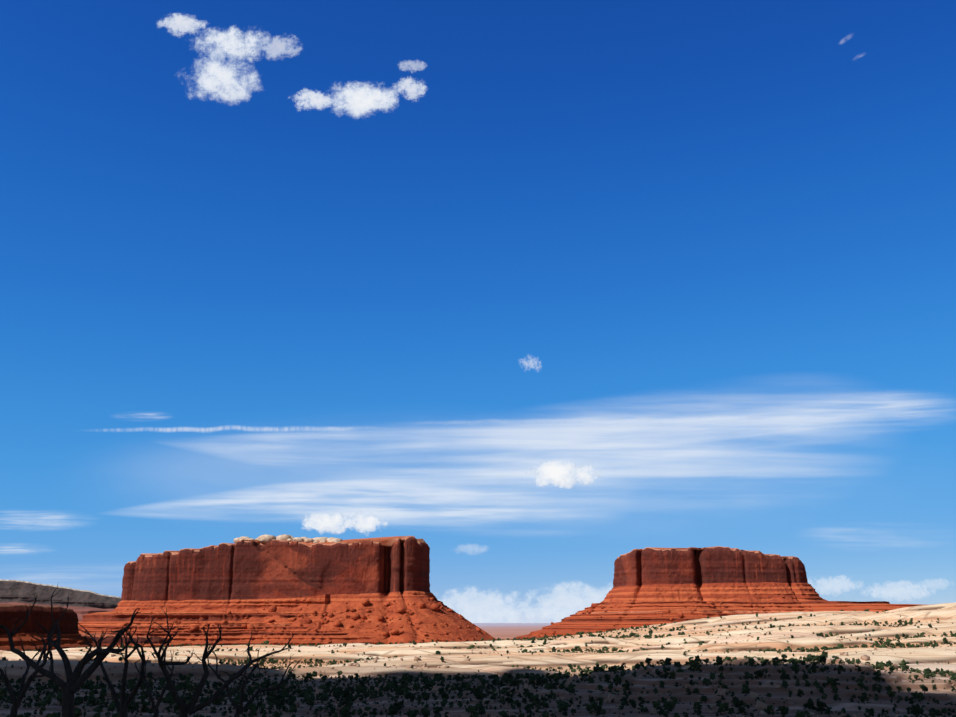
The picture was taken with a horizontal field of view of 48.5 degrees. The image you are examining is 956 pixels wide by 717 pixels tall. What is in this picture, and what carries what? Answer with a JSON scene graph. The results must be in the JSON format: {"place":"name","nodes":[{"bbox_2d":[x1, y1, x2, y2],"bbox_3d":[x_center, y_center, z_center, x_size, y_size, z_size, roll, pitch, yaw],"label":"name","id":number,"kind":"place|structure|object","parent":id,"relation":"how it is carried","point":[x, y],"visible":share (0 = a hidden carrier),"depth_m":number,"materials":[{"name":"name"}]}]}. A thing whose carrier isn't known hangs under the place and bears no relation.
{"place":"outdoors","nodes":[
{"label":"outdoors","id":0,"kind":"place"},
{"bbox_2d":[19,639,83,650],"bbox_3d":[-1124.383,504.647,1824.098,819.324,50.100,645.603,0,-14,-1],"label":"mesa wall blocks","id":1,"kind":"structure","parent":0,"point":[77,642],"depth_m":2114.86,"materials":[{"name":"red stone"}]},
{"bbox_2d":[158,13,204,35],"bbox_3d":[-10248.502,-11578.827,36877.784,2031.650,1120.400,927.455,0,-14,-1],"label":"cloud","id":2,"kind":"structure","parent":0,"point":[176,23],"depth_m":36859.33,"materials":[{"name":"white"}]},
{"bbox_2d":[196,48,263,101],"bbox_3d":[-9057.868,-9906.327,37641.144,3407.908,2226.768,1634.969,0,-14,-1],"label":"cloud","id":3,"kind":"structure","parent":0,"point":[217,79],"depth_m":37655.38,"materials":[{"name":"white"}]},
{"bbox_2d":[195,27,267,60],"bbox_3d":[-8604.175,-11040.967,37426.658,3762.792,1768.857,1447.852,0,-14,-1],"label":"cloud","id":4,"kind":"structure","parent":0,"point":[231,42],"depth_m":37392.50,"materials":[{"name":"white"}]},
{"bbox_2d":[151,421,387,440],"bbox_3d":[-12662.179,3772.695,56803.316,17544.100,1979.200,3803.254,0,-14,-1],"label":"cloud","id":5,"kind":"structure","parent":0,"point":[205,430],"depth_m":56357.75,"materials":[{"name":"white"}]},
{"bbox_2d":[261,36,299,58],"bbox_3d":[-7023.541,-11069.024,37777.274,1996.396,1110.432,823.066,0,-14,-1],"label":"cloud","id":6,"kind":"structure","parent":0,"point":[277,46],"depth_m":37762.89,"materials":[{"name":"white"}]},
{"bbox_2d":[295,89,331,108],"bbox_3d":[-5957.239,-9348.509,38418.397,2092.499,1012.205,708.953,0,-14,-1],"label":"cloud","id":7,"kind":"structure","parent":0,"point":[318,100],"depth_m":38412.62,"materials":[{"name":"white"}]},
{"bbox_2d":[103,458,539,527],"bbox_3d":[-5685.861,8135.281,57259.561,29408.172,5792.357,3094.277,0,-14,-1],"label":"cloud","id":8,"kind":"structure","parent":0,"point":[396,514],"depth_m":57399.70,"materials":[{"name":"white"}]},
{"bbox_2d":[302,511,361,533],"bbox_3d":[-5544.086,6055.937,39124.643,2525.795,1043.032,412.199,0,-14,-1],"label":"cloud","id":9,"kind":"structure","parent":0,"point":[335,522],"depth_m":39126.14,"materials":[{"name":"white"}]},
{"bbox_2d":[341,512,387,535],"bbox_3d":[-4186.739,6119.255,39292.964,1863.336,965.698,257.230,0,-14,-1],"label":"cloud","id":10,"kind":"structure","parent":0,"point":[363,523],"depth_m":39302.61,"materials":[{"name":"white"}]},
{"bbox_2d":[333,82,397,116],"bbox_3d":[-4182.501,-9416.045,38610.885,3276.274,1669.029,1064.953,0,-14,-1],"label":"cloud","id":11,"kind":"structure","parent":0,"point":[355,100],"depth_m":38608.47,"materials":[{"name":"white"}]},
{"bbox_2d":[395,78,425,99],"bbox_3d":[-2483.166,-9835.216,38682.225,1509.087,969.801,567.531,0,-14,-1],"label":"cloud","id":12,"kind":"structure","parent":0,"point":[408,87],"depth_m":38681.53,"materials":[{"name":"white"}]},
{"bbox_2d":[296,455,604,554],"bbox_3d":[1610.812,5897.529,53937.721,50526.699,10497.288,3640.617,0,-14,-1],"label":"cloud","id":13,"kind":"structure","parent":0,"point":[526,489],"depth_m":53861.03,"materials":[{"name":"white"}]},
{"bbox_2d":[0,602,955,716],"bbox_3d":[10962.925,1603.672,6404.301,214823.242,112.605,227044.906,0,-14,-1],"label":"terrain","id":14,"kind":"structure","parent":0,"point":[496,662],"depth_m":1117.01,"materials":[{"name":"beige sand"}]},
{"bbox_2d":[0,626,60,716],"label":"dead juniper","id":15,"kind":"object","parent":14,"relation":"on","point":[15,706],"visible":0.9,"depth_m":10.44,"materials":[{"name":"brown wood"}]},
{"bbox_2d":[0,604,107,650],"bbox_3d":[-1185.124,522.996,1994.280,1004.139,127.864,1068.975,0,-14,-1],"label":"butte","id":16,"kind":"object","parent":14,"relation":"on","point":[11,615],"depth_m":2070.65,"materials":[{"name":"red stone"}]},
{"bbox_2d":[0,579,120,620],"bbox_3d":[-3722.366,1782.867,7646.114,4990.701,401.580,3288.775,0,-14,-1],"label":"distant mesa","id":17,"kind":"structure","parent":14,"relation":"on","point":[80,602],"depth_m":6939.69,"materials":[{"name":"grey stone"}]},
{"bbox_2d":[0,585,140,716],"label":"dead juniper","id":18,"kind":"object","parent":14,"relation":"on","point":[73,683],"visible":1,"depth_m":8.65,"materials":[{"name":"brown wood"}]},
{"bbox_2d":[68,618,151,716],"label":"dead juniper","id":19,"kind":"object","parent":14,"relation":"on","point":[122,705],"visible":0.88,"depth_m":9.49,"materials":[{"name":"brown wood"}]},
{"bbox_2d":[79,633,181,647],"bbox_3d":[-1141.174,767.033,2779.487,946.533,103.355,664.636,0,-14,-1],"label":"ledge knobs","id":20,"kind":"object","parent":14,"relation":"on","point":[156,641],"visible":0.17,"depth_m":2722.08,"materials":[{"name":"red stone"}]},
{"bbox_2d":[130,649,180,716],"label":"dead juniper","id":21,"kind":"object","parent":14,"relation":"on","point":[155,709],"visible":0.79,"depth_m":12.40,"materials":[{"name":"brown wood"}]},
{"bbox_2d":[146,604,294,716],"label":"dead juniper","id":22,"kind":"object","parent":14,"relation":"on","point":[191,708],"visible":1,"depth_m":9.05,"materials":[{"name":"brown wood"}]},
{"bbox_2d":[195,640,300,716],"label":"dead juniper","id":23,"kind":"object","parent":14,"relation":"on","point":[240,709],"visible":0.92,"depth_m":11.46,"materials":[{"name":"brown wood"}]},
{"bbox_2d":[78,536,496,645],"bbox_3d":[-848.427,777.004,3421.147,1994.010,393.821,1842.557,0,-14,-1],"label":"butte","id":24,"kind":"object","parent":14,"relation":"on","point":[363,590],"visible":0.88,"depth_m":3287.34,"materials":[{"name":"red stone"}]},
{"bbox_2d":[233,534,342,542],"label":"rocks","id":25,"kind":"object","parent":24,"relation":"on","point":[265,538],"visible":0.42,"depth_m":3365.11,"materials":[{"name":"beige stone"}]},
{"bbox_2d":[0,633,954,716],"bbox_3d":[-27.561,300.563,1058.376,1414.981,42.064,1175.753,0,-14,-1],"label":"shrubs","id":26,"kind":"object","parent":14,"relation":"on","point":[760,706],"visible":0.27,"depth_m":740.03,"materials":[{"name":"plant"}]},
{"bbox_2d":[0,609,955,716],"bbox_3d":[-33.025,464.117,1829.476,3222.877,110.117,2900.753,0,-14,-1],"label":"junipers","id":27,"kind":"object","parent":14,"relation":"on","point":[348,697],"visible":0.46,"depth_m":725.99,"materials":[{"name":"green plant"}]},
{"bbox_2d":[509,546,922,639],"bbox_3d":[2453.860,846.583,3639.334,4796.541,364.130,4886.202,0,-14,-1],"label":"butte","id":28,"kind":"object","parent":14,"relation":"on","point":[653,586],"visible":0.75,"depth_m":3366.16,"materials":[{"name":"red stone"}]},
{"bbox_2d":[0,0,955,620],"label":"sky","id":29,"kind":"structure","parent":0,"point":[626,199],"materials":[{"name":"blue"}]},
{"bbox_2d":[439,587,529,622],"bbox_3d":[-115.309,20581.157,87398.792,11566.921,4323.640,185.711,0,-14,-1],"label":"cloud","id":30,"kind":"structure","parent":0,"point":[468,604],"depth_m":87490.37,"materials":[{"name":"white"}]},
{"bbox_2d":[470,608,570,622],"bbox_3d":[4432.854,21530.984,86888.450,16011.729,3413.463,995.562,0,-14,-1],"label":"cloud","id":31,"kind":"structure","parent":0,"point":[541,616],"depth_m":87015.96,"materials":[{"name":"white"}]},
{"bbox_2d":[207,376,904,537],"bbox_3d":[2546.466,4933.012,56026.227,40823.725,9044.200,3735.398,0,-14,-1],"label":"cloud","id":32,"kind":"structure","parent":0,"point":[568,436],"depth_m":55918.23,"materials":[{"name":"white"}]},
{"bbox_2d":[531,459,583,488],"bbox_3d":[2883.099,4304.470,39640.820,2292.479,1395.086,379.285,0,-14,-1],"label":"cloud","id":33,"kind":"structure","parent":0,"point":[560,473],"depth_m":39641.13,"materials":[{"name":"white"}]},
{"bbox_2d":[522,582,611,619],"bbox_3d":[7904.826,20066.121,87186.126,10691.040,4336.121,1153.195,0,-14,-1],"label":"cloud","id":34,"kind":"structure","parent":0,"point":[573,598],"depth_m":87296.68,"materials":[{"name":"white"}]},
{"bbox_2d":[563,463,597,488],"bbox_3d":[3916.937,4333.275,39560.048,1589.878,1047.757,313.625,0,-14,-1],"label":"cloud","id":35,"kind":"structure","parent":0,"point":[584,475],"depth_m":39556.56,"materials":[{"name":"white"}]},
{"bbox_2d":[392,410,923,431],"bbox_3d":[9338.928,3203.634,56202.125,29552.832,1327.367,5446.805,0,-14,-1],"label":"cloud","id":36,"kind":"structure","parent":0,"point":[628,420],"depth_m":56342.67,"materials":[{"name":"white"}]},
{"bbox_2d":[532,377,917,500],"bbox_3d":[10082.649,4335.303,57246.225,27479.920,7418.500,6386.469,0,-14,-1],"label":"cloud","id":37,"kind":"structure","parent":0,"point":[763,429],"depth_m":56311.25,"materials":[{"name":"white"}]},
{"bbox_2d":[809,575,860,594],"bbox_3d":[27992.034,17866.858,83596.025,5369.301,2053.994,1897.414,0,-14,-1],"label":"cloud","id":38,"kind":"structure","parent":0,"point":[835,585],"depth_m":83583.78,"materials":[{"name":"white"}]},
{"bbox_2d":[864,581,934,600],"bbox_3d":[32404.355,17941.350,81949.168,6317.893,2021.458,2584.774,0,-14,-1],"label":"cloud","id":39,"kind":"structure","parent":0,"point":[898,591],"depth_m":81892.67,"materials":[{"name":"white"}]},
{"bbox_2d":[881,391,935,431],"bbox_3d":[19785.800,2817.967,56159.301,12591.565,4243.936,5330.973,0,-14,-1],"label":"cloud","id":40,"kind":"structure","parent":0,"point":[899,404],"depth_m":55195.14,"materials":[{"name":"white"}]}
]}

